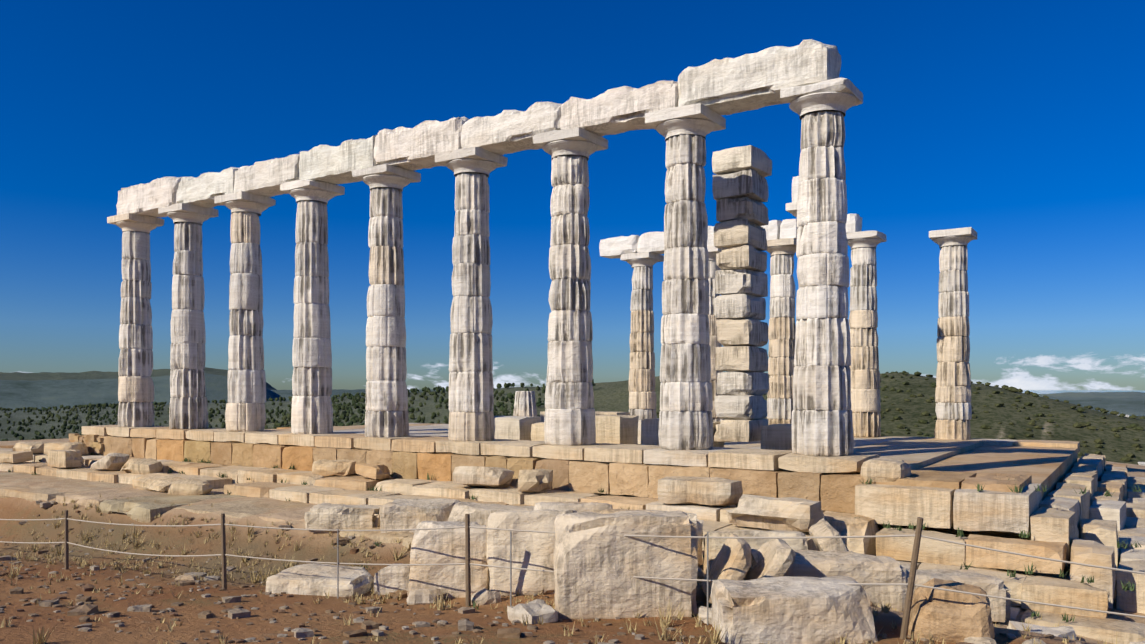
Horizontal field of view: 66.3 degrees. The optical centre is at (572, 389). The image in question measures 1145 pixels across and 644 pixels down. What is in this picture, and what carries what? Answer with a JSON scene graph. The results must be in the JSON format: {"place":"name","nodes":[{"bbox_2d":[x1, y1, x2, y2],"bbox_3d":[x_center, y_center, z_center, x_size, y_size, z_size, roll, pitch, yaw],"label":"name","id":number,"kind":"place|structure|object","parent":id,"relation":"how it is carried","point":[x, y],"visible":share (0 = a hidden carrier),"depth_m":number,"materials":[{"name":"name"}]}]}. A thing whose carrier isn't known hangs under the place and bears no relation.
{"place":"outdoors","nodes":[
{"label":"outdoors","id":0,"kind":"place"},
{"bbox_2d":[0,367,1144,643],"bbox_3d":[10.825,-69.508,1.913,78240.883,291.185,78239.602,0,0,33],"label":"ground","id":1,"kind":"structure","parent":0,"point":[46,389],"depth_m":15.08,"materials":[{"name":"brown soil"}]},
{"bbox_2d":[0,379,595,440],"bbox_3d":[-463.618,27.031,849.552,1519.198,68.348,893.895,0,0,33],"label":"pines","id":2,"kind":"object","parent":1,"relation":"on","point":[347,408],"visible":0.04,"depth_m":927.48,"materials":[{"name":"green plant"}]},
{"bbox_2d":[64,510,922,638],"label":"fence posts","id":3,"kind":"object","parent":1,"relation":"on","point":[910,590],"visible":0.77,"depth_m":10.71,"materials":[{"name":"brown wood"}]},
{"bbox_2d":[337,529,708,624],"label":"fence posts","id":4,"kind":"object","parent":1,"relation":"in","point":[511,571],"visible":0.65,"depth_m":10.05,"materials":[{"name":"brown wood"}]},
{"bbox_2d":[0,518,1144,617],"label":"fence ropes","id":5,"kind":"object","parent":4,"relation":"attached to","point":[1082,564],"visible":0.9,"depth_m":9.70,"materials":[{"name":"grey fabric"}]},
{"bbox_2d":[0,427,1063,513],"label":"stone platform","id":6,"kind":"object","parent":1,"relation":"on","point":[834,492],"visible":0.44,"depth_m":16.67,"materials":[{"name":"beige stone"}]},
{"bbox_2d":[0,442,1075,643],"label":"fallen blocks","id":7,"kind":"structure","parent":1,"relation":"on","point":[592,557],"depth_m":11.13,"materials":[{"name":"stone"}]},
{"bbox_2d":[0,494,1140,643],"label":"grass tufts","id":8,"kind":"object","parent":1,"relation":"on","point":[663,623],"visible":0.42,"depth_m":13.12,"materials":[{"name":"beige"}]},
{"bbox_2d":[0,411,1144,643],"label":"temple platform","id":9,"kind":"structure","parent":1,"relation":"on","point":[1058,519],"depth_m":15.44,"materials":[{"name":"beige stone"}]},
{"bbox_2d":[107,77,976,455],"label":"columns","id":10,"kind":"structure","parent":9,"relation":"on","point":[823,399],"depth_m":19.75,"materials":[{"name":"stone"}]},
{"bbox_2d":[116,39,861,258],"bbox_3d":[-0.988,-5.300,25.389,20.756,1.279,13.285,0,0,33],"label":"architrave","id":11,"kind":"object","parent":10,"relation":"on","point":[748,82],"visible":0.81,"depth_m":18.17,"materials":[{"name":"stone"}]},
{"bbox_2d":[712,145,771,441],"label":"stone pillar","id":12,"kind":"structure","parent":9,"relation":"on","point":[740,189],"depth_m":17.92,"materials":[{"name":"stone"}]},
{"bbox_2d":[0,500,1144,643],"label":"stones","id":13,"kind":"object","parent":1,"relation":"on","point":[535,609],"visible":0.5,"depth_m":9.78,"materials":[{"name":"stone"}]},
{"bbox_2d":[6,452,1141,622],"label":"weeds","id":14,"kind":"object","parent":1,"relation":"on","point":[1024,535],"visible":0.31,"depth_m":12.17,"materials":[{"name":"green plant"}]},
{"bbox_2d":[656,371,1144,464],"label":"scrub bushes","id":15,"kind":"object","parent":1,"relation":"on","point":[1129,456],"visible":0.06,"depth_m":308.56,"materials":[{"name":"green plant"}]},
{"bbox_2d":[1125,415,1144,465],"bbox_3d":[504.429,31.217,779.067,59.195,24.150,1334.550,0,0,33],"label":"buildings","id":16,"kind":"structure","parent":1,"relation":"on","point":[1141,463],"depth_m":251.22,"materials":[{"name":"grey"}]},
{"bbox_2d":[0,0,1144,389],"label":"sky","id":17,"kind":"structure","parent":0,"point":[1020,124],"materials":[{"name":"blue"}]},
{"bbox_2d":[1022,390,1144,415],"bbox_3d":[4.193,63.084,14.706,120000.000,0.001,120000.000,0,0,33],"label":"sea","id":18,"kind":"structure","parent":0,"point":[1047,391],"depth_m":25299.63,"materials":[{"name":"blue liquid"}]}
]}

